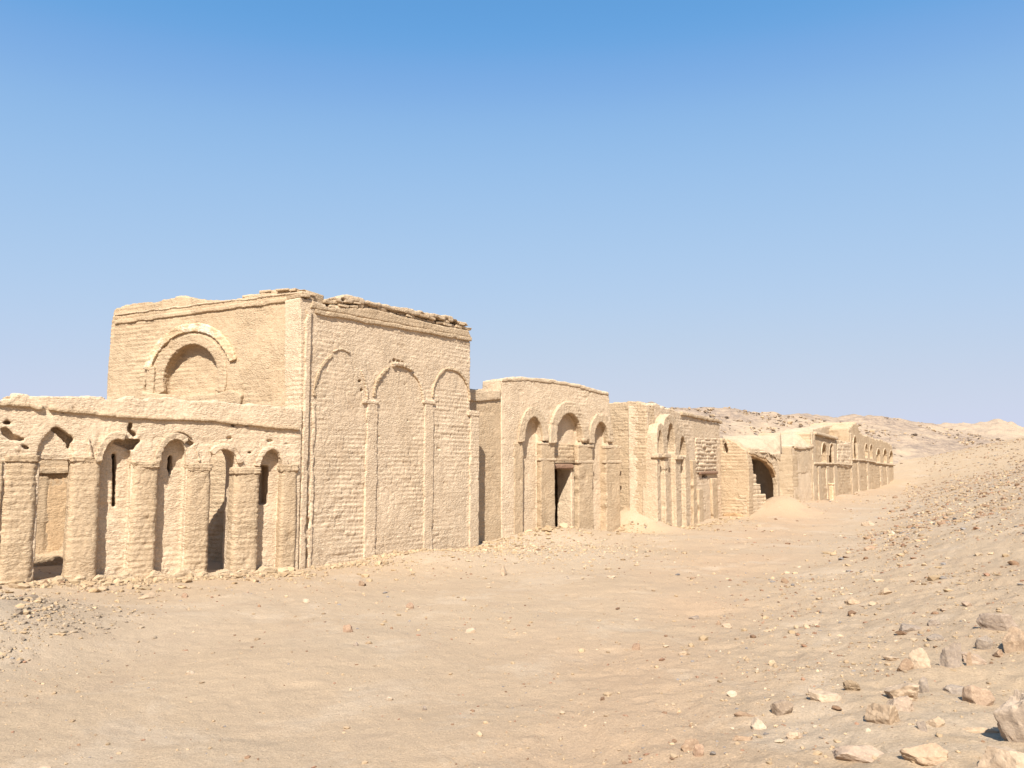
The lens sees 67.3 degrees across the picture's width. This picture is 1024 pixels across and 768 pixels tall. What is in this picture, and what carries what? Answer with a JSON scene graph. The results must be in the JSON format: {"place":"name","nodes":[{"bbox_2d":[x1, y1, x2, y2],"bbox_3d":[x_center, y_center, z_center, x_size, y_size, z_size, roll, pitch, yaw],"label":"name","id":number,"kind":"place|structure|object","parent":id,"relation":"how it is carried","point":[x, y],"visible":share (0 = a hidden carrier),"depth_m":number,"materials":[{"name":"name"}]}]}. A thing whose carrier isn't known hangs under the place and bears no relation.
{"place":"outdoors","nodes":[
{"label":"outdoors","id":0,"kind":"place"},
{"bbox_2d":[0,436,1023,767],"bbox_3d":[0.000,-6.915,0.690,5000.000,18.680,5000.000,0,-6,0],"label":"ground","id":1,"kind":"structure","parent":0,"point":[262,674],"depth_m":8.49,"materials":[{"name":"beige sand"}]},
{"bbox_2d":[17,584,30,588],"bbox_3d":[-7.705,3.206,12.131,0.184,0.094,0.132,2,-6,-15],"label":"rubble lump","id":2,"kind":"object","parent":1,"relation":"on","point":[22,586],"visible":0.93,"depth_m":12.09,"materials":[{"name":"stone"}]},
{"bbox_2d":[33,460,67,566],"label":"courtyard wall","id":3,"kind":"structure","parent":1,"relation":"on","point":[51,505],"depth_m":15.44,"materials":[{"name":"brick"}]},
{"bbox_2d":[88,588,100,592],"bbox_3d":[-6.602,3.277,12.211,0.139,0.080,0.198,0,-14,43],"label":"rubble lump","id":4,"kind":"object","parent":1,"relation":"on","point":[92,590],"visible":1,"depth_m":12.16,"materials":[{"name":"stone"}]},
{"bbox_2d":[0,589,198,710],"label":"gravel heap","id":5,"kind":"object","parent":1,"relation":"on","point":[32,598],"visible":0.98,"depth_m":9.52,"materials":[{"name":"beige gravel"}]},
{"bbox_2d":[99,586,107,590],"bbox_3d":[-6.603,3.314,12.426,0.133,0.081,0.173,2,-6,-19],"label":"rubble lump","id":6,"kind":"object","parent":1,"relation":"on","point":[104,588],"visible":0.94,"depth_m":12.40,"materials":[{"name":"stone"}]},
{"bbox_2d":[138,592,155,598],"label":"stone","id":7,"kind":"object","parent":1,"relation":"on","point":[149,595],"visible":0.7,"depth_m":12.03,"materials":[{"name":"beige stone"}]},
{"bbox_2d":[0,393,301,584],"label":"arcaded portico","id":8,"kind":"structure","parent":1,"relation":"on","point":[138,491],"depth_m":13.92,"materials":[{"name":"brick"}]},
{"bbox_2d":[182,579,191,582],"bbox_3d":[-5.761,3.491,13.630,0.171,0.070,0.177,1,-6,-6],"label":"rubble lump","id":9,"kind":"object","parent":1,"relation":"on","point":[186,580],"visible":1,"depth_m":13.59,"materials":[{"name":"stone"}]},
{"bbox_2d":[277,568,288,571],"bbox_3d":[-4.492,3.660,15.078,0.210,0.104,0.230,6,-10,-28],"label":"rubble lump","id":10,"kind":"object","parent":1,"relation":"on","point":[282,569],"visible":0.64,"depth_m":15.01,"materials":[{"name":"stone"}]},
{"bbox_2d":[107,288,479,568],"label":"tomb chapel","id":11,"kind":"structure","parent":1,"relation":"on","point":[379,394],"depth_m":17.37,"materials":[{"name":"beige brick"}]},
{"bbox_2d":[343,624,352,631],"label":"stone","id":12,"kind":"object","parent":1,"relation":"on","point":[347,628],"visible":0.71,"depth_m":9.68,"materials":[{"name":"beige stone"}]},
{"bbox_2d":[358,581,365,585],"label":"stone","id":13,"kind":"object","parent":1,"relation":"on","point":[361,583],"visible":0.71,"depth_m":13.77,"materials":[{"name":"beige stone"}]},
{"bbox_2d":[0,516,775,613],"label":"wall foot debris","id":14,"kind":"object","parent":1,"relation":"on","point":[46,583],"depth_m":14.46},
{"bbox_2d":[406,602,413,608],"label":"stone","id":15,"kind":"object","parent":1,"relation":"on","point":[410,605],"visible":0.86,"depth_m":11.53,"materials":[{"name":"beige stone"}]},
{"bbox_2d":[465,628,475,632],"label":"stone","id":16,"kind":"object","parent":1,"relation":"on","point":[470,630],"visible":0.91,"depth_m":9.90,"materials":[{"name":"beige stone"}]},
{"bbox_2d":[469,389,500,541],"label":"linking wall","id":17,"kind":"structure","parent":1,"relation":"on","point":[486,403],"depth_m":21.16,"materials":[{"name":"brick"}]},
{"bbox_2d":[500,566,506,575],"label":"stone","id":18,"kind":"object","parent":1,"relation":"on","point":[503,571],"visible":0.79,"depth_m":15.01,"materials":[{"name":"beige stone"}]},
{"bbox_2d":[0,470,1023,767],"bbox_3d":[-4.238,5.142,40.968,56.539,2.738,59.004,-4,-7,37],"label":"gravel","id":19,"kind":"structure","parent":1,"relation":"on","point":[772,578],"depth_m":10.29,"materials":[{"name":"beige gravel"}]},
{"bbox_2d":[270,528,799,586],"bbox_3d":[2.077,3.843,17.255,7.699,0.373,13.278,-5,-7,39],"label":"debris","id":20,"kind":"object","parent":1,"relation":"on","point":[515,552],"visible":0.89,"depth_m":18.24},
{"bbox_2d":[541,528,551,531],"bbox_3d":[0.988,4.151,21.852,0.229,0.113,0.356,13,-15,-30],"label":"rubble lump","id":21,"kind":"object","parent":1,"relation":"on","point":[546,529],"visible":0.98,"depth_m":21.79,"materials":[{"name":"stone"}]},
{"bbox_2d":[482,376,621,537],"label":"tomb with door","id":22,"kind":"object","parent":1,"relation":"on","point":[560,459],"visible":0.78,"depth_m":23.27,"materials":[{"name":"beige brick"}]},
{"bbox_2d":[558,523,567,527],"bbox_3d":[1.494,4.191,22.523,0.300,0.248,0.207,-1,-6,13],"label":"rubble lump","id":23,"kind":"object","parent":1,"relation":"on","point":[563,525],"visible":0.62,"depth_m":22.48,"materials":[{"name":"stone"}]},
{"bbox_2d":[632,643,639,649],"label":"stone","id":24,"kind":"object","parent":1,"relation":"on","point":[635,646],"visible":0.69,"depth_m":8.89,"materials":[{"name":"beige stone"}]},
{"bbox_2d":[609,401,721,526],"bbox_3d":[5.473,3.405,29.651,3.596,4.955,8.139,-4,-7,32],"label":"tomb with niches","id":25,"kind":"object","parent":1,"relation":"on","point":[670,467],"visible":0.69,"depth_m":26.60,"materials":[{"name":"brick"}]},
{"bbox_2d":[670,753,677,757],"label":"stone","id":26,"kind":"object","parent":1,"relation":"on","point":[673,755],"visible":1,"depth_m":5.40,"materials":[{"name":"beige stone"}]},
{"bbox_2d":[678,650,689,654],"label":"stone","id":27,"kind":"object","parent":1,"relation":"on","point":[683,652],"visible":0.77,"depth_m":8.46,"materials":[{"name":"beige stone"}]},
{"bbox_2d":[681,738,698,751],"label":"stone","id":28,"kind":"object","parent":1,"relation":"on","point":[688,744],"visible":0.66,"depth_m":5.51,"materials":[{"name":"beige stone"}]},
{"bbox_2d":[689,615,699,619],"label":"stone","id":29,"kind":"object","parent":1,"relation":"on","point":[696,617],"visible":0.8,"depth_m":10.84,"materials":[{"name":"beige stone"}]},
{"bbox_2d":[693,744,703,756],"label":"stone","id":30,"kind":"object","parent":1,"relation":"on","point":[698,750],"visible":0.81,"depth_m":5.37,"materials":[{"name":"beige stone"}]},
{"bbox_2d":[722,623,731,627],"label":"stone","id":31,"kind":"object","parent":1,"relation":"on","point":[727,625],"visible":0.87,"depth_m":10.06,"materials":[{"name":"beige stone"}]},
{"bbox_2d":[727,690,736,696],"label":"stone","id":32,"kind":"object","parent":1,"relation":"on","point":[731,693],"visible":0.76,"depth_m":6.75,"materials":[{"name":"white stone"}]},
{"bbox_2d":[732,735,752,740],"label":"stone","id":33,"kind":"object","parent":1,"relation":"on","point":[740,738],"visible":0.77,"depth_m":5.57,"materials":[{"name":"beige stone"}]},
{"bbox_2d":[734,711,754,716],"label":"stone","id":34,"kind":"object","parent":1,"relation":"on","point":[739,713],"visible":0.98,"depth_m":6.12,"materials":[{"name":"beige stone"}]},
{"bbox_2d":[720,432,781,516],"bbox_3d":[10.863,4.206,34.759,2.817,4.164,6.877,-2,-6,18],"label":"ruined vault tomb","id":35,"kind":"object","parent":1,"relation":"on","point":[750,482],"visible":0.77,"depth_m":32.21,"materials":[{"name":"brick"}]},
{"bbox_2d":[751,717,766,729],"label":"stone","id":36,"kind":"object","parent":1,"relation":"on","point":[757,723],"visible":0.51,"depth_m":5.83,"materials":[{"name":"beige stone"}]},
{"bbox_2d":[768,660,775,665],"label":"stone","id":37,"kind":"object","parent":1,"relation":"on","point":[771,662],"visible":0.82,"depth_m":7.70,"materials":[{"name":"beige stone"}]},
{"bbox_2d":[774,739,784,742],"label":"stone","id":38,"kind":"object","parent":1,"relation":"on","point":[779,740],"visible":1,"depth_m":5.42,"materials":[{"name":"beige stone"}]},
{"bbox_2d":[770,699,792,715],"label":"stone","id":39,"kind":"object","parent":1,"relation":"on","point":[781,707],"visible":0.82,"depth_m":6.02,"materials":[{"name":"beige stone"}]},
{"bbox_2d":[781,577,788,582],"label":"stone","id":40,"kind":"object","parent":1,"relation":"on","point":[784,580],"visible":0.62,"depth_m":13.15,"materials":[{"name":"beige stone"}]},
{"bbox_2d":[785,731,802,739],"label":"stone","id":41,"kind":"object","parent":1,"relation":"on","point":[792,735],"visible":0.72,"depth_m":5.48,"materials":[{"name":"beige stone"}]},
{"bbox_2d":[777,428,813,501],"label":"plain tomb","id":42,"kind":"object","parent":1,"relation":"on","point":[795,463],"visible":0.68,"depth_m":42.87,"materials":[{"name":"brick"}]},
{"bbox_2d":[758,425,852,500],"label":"distant tomb","id":43,"kind":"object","parent":1,"relation":"on","point":[831,459],"visible":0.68,"depth_m":48.18,"materials":[{"name":"brick"}]},
{"bbox_2d":[808,688,841,701],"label":"stone","id":44,"kind":"object","parent":1,"relation":"on","point":[821,695],"visible":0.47,"depth_m":6.17,"materials":[{"name":"beige stone"}]},
{"bbox_2d":[828,483,834,499],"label":"whitewashed post","id":45,"kind":"object","parent":1,"relation":"on","point":[831,492],"visible":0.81,"depth_m":45.17,"materials":[{"name":"paint"}]},
{"bbox_2d":[832,705,841,709],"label":"stone","id":46,"kind":"object","parent":1,"relation":"on","point":[835,707],"visible":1,"depth_m":5.96,"materials":[{"name":"brown stone"}]},
{"bbox_2d":[809,422,875,492],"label":"distant tomb","id":47,"kind":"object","parent":1,"relation":"on","point":[861,470],"visible":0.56,"depth_m":56.05,"materials":[{"name":"brick"}]},
{"bbox_2d":[843,680,860,690],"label":"stone","id":48,"kind":"object","parent":1,"relation":"on","point":[851,685],"visible":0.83,"depth_m":6.41,"materials":[{"name":"beige stone"}]},
{"bbox_2d":[844,596,861,604],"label":"stone","id":49,"kind":"object","parent":1,"relation":"on","point":[851,600],"visible":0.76,"depth_m":10.69,"materials":[{"name":"beige stone"}]},
{"bbox_2d":[833,745,883,762],"bbox_3d":[2.265,2.420,4.988,0.348,0.151,0.213,-2,-6,21],"label":"stone","id":50,"kind":"object","parent":1,"relation":"on","point":[860,753],"visible":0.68,"depth_m":4.95,"materials":[{"name":"beige stone"}]},
{"bbox_2d":[861,521,874,525],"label":"stone","id":51,"kind":"object","parent":1,"relation":"on","point":[867,523],"visible":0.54,"depth_m":26.66,"materials":[{"name":"beige stone"}]},
{"bbox_2d":[864,703,899,724],"bbox_3d":[2.674,2.405,5.544,0.173,0.231,0.210,4,-7,-33],"label":"stone","id":52,"kind":"object","parent":1,"relation":"on","point":[876,713],"visible":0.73,"depth_m":5.48,"materials":[{"name":"beige stone"}]},
{"bbox_2d":[872,438,895,488],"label":"distant tomb","id":53,"kind":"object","parent":1,"relation":"on","point":[883,464],"visible":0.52,"depth_m":63.88,"materials":[{"name":"brick"}]},
{"bbox_2d":[878,588,891,594],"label":"stone","id":54,"kind":"object","parent":1,"relation":"on","point":[884,591],"visible":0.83,"depth_m":10.79,"materials":[{"name":"beige stone"}]},
{"bbox_2d":[883,656,898,660],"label":"stone","id":55,"kind":"object","parent":1,"relation":"on","point":[889,658],"visible":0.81,"depth_m":7.38,"materials":[{"name":"beige stone"}]},
{"bbox_2d":[887,695,913,711],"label":"stone","id":56,"kind":"object","parent":1,"relation":"on","point":[902,703],"visible":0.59,"depth_m":5.70,"materials":[{"name":"beige stone"}]},
{"bbox_2d":[895,630,906,634],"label":"stone","id":57,"kind":"object","parent":1,"relation":"on","point":[899,632],"visible":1,"depth_m":8.30,"materials":[{"name":"brown stone"}]},
{"bbox_2d":[884,682,919,700],"bbox_3d":[3.081,2.462,6.074,0.252,0.237,0.232,-2,-6,20],"label":"stone","id":58,"kind":"object","parent":1,"relation":"on","point":[911,690],"visible":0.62,"depth_m":5.99,"materials":[{"name":"beige stone"}]},
{"bbox_2d":[897,658,913,670],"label":"stone","id":59,"kind":"object","parent":1,"relation":"on","point":[906,664],"visible":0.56,"depth_m":6.92,"materials":[{"name":"beige stone"}]},
{"bbox_2d":[900,623,921,631],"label":"stone","id":60,"kind":"object","parent":1,"relation":"on","point":[904,627],"visible":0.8,"depth_m":8.38,"materials":[{"name":"beige stone"}]},
{"bbox_2d":[908,648,930,668],"bbox_3d":[3.682,2.519,6.939,0.201,0.266,0.140,-5,-7,40],"label":"stone","id":61,"kind":"object","parent":1,"relation":"on","point":[918,657],"visible":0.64,"depth_m":6.91,"materials":[{"name":"beige stone"}]},
{"bbox_2d":[916,721,926,731],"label":"stone","id":62,"kind":"object","parent":1,"relation":"on","point":[921,725],"visible":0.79,"depth_m":5.26,"materials":[{"name":"beige stone"}]},
{"bbox_2d":[821,438,1023,555],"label":"bank gravel","id":63,"kind":"structure","parent":1,"relation":"on","point":[870,547],"depth_m":32.55,"materials":[{"name":"beige gravel"}]},
{"bbox_2d":[899,743,947,765],"bbox_3d":[2.581,2.323,4.786,0.315,0.185,0.203,0,-6,0],"label":"stone","id":64,"kind":"object","parent":1,"relation":"on","point":[931,754],"visible":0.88,"depth_m":4.73,"materials":[{"name":"beige stone"}]},
{"bbox_2d":[918,676,929,692],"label":"stone","id":65,"kind":"object","parent":1,"relation":"on","point":[924,685],"visible":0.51,"depth_m":6.21,"materials":[{"name":"grey stone"}]},
{"bbox_2d":[927,620,940,626],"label":"stone","id":66,"kind":"object","parent":1,"relation":"on","point":[933,623],"visible":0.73,"depth_m":8.40,"materials":[{"name":"beige stone"}]},
{"bbox_2d":[926,633,943,640],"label":"stone","id":67,"kind":"object","parent":1,"relation":"on","point":[935,637],"visible":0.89,"depth_m":7.89,"materials":[{"name":"beige stone"}]},
{"bbox_2d":[926,717,944,726],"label":"stone","id":68,"kind":"object","parent":1,"relation":"on","point":[937,722],"visible":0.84,"depth_m":5.31,"materials":[{"name":"beige stone"}]},
{"bbox_2d":[939,642,961,667],"bbox_3d":[3.904,2.491,6.824,0.175,0.401,0.112,0,-6,0],"label":"stone","id":69,"kind":"object","parent":1,"relation":"on","point":[950,655],"visible":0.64,"depth_m":6.81,"materials":[{"name":"beige stone"}]},
{"bbox_2d":[942,684,963,694],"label":"stone","id":70,"kind":"object","parent":1,"relation":"on","point":[953,689],"visible":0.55,"depth_m":6.18,"materials":[{"name":"grey stone"}]},
{"bbox_2d":[961,601,971,605],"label":"stone","id":71,"kind":"object","parent":1,"relation":"on","point":[964,603],"visible":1,"depth_m":9.08,"materials":[{"name":"beige stone"}]},
{"bbox_2d":[966,652,971,665],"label":"stone","id":72,"kind":"object","parent":1,"relation":"on","point":[968,660],"visible":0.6,"depth_m":6.92,"materials":[{"name":"beige stone"}]},
{"bbox_2d":[961,651,987,664],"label":"stone","id":73,"kind":"object","parent":1,"relation":"on","point":[977,659],"visible":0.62,"depth_m":7.04,"materials":[{"name":"beige stone"}]},
{"bbox_2d":[962,685,994,705],"bbox_3d":[3.573,2.432,5.902,0.189,0.242,0.148,0,-6,0],"label":"stone","id":74,"kind":"object","parent":1,"relation":"on","point":[977,695],"visible":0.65,"depth_m":5.87,"materials":[{"name":"beige stone"}]},
{"bbox_2d":[961,727,999,732],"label":"stone","id":75,"kind":"object","parent":1,"relation":"on","point":[976,729],"visible":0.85,"depth_m":5.18,"materials":[{"name":"beige stone"}]},
{"bbox_2d":[975,635,993,649],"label":"stone","id":76,"kind":"object","parent":1,"relation":"on","point":[985,642],"visible":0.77,"depth_m":7.36,"materials":[{"name":"beige stone"}]},
{"bbox_2d":[976,613,1018,630],"bbox_3d":[4.980,2.478,7.867,0.380,0.281,0.185,-5,-7,40],"label":"stone","id":77,"kind":"object","parent":1,"relation":"on","point":[997,622],"visible":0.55,"depth_m":7.82,"materials":[{"name":"beige stone"}]},
{"bbox_2d":[992,649,1002,656],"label":"stone","id":78,"kind":"object","parent":1,"relation":"on","point":[998,653],"visible":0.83,"depth_m":7.12,"materials":[{"name":"beige stone"}]},
{"bbox_2d":[978,745,1023,767],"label":"stone","id":79,"kind":"object","parent":1,"relation":"on","point":[993,756],"visible":1,"depth_m":4.47,"materials":[{"name":"beige stone"}]},
{"bbox_2d":[993,689,1023,742],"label":"boulder","id":80,"kind":"object","parent":1,"relation":"on","point":[1009,715],"visible":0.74,"depth_m":4.91,"materials":[{"name":"stone"}]},
{"bbox_2d":[1001,626,1023,652],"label":"stone","id":81,"kind":"object","parent":1,"relation":"on","point":[1012,640],"visible":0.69,"depth_m":7.15,"materials":[{"name":"beige stone"}]},
{"bbox_2d":[1007,560,1018,564],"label":"stone","id":82,"kind":"object","parent":1,"relation":"on","point":[1013,562],"visible":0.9,"depth_m":10.94,"materials":[{"name":"beige stone"}]},
{"bbox_2d":[0,0,1023,426],"label":"sky","id":83,"kind":"structure","parent":0,"point":[783,207],"materials":[{"name":"blue"}]},
{"bbox_2d":[648,401,1001,463],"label":"rocky hill","id":84,"kind":"structure","parent":0,"point":[920,447],"depth_m":96.56,"materials":[{"name":"beige sand"}]},
{"bbox_2d":[664,407,1003,463],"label":"hillside stones","id":85,"kind":"object","parent":84,"relation":"on","point":[782,424],"visible":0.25,"depth_m":92.79,"materials":[{"name":"beige stone"}]},
{"bbox_2d":[937,419,1023,439],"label":"hill","id":86,"kind":"structure","parent":0,"point":[998,428],"depth_m":182.33,"materials":[{"name":"beige sand"}]}
]}

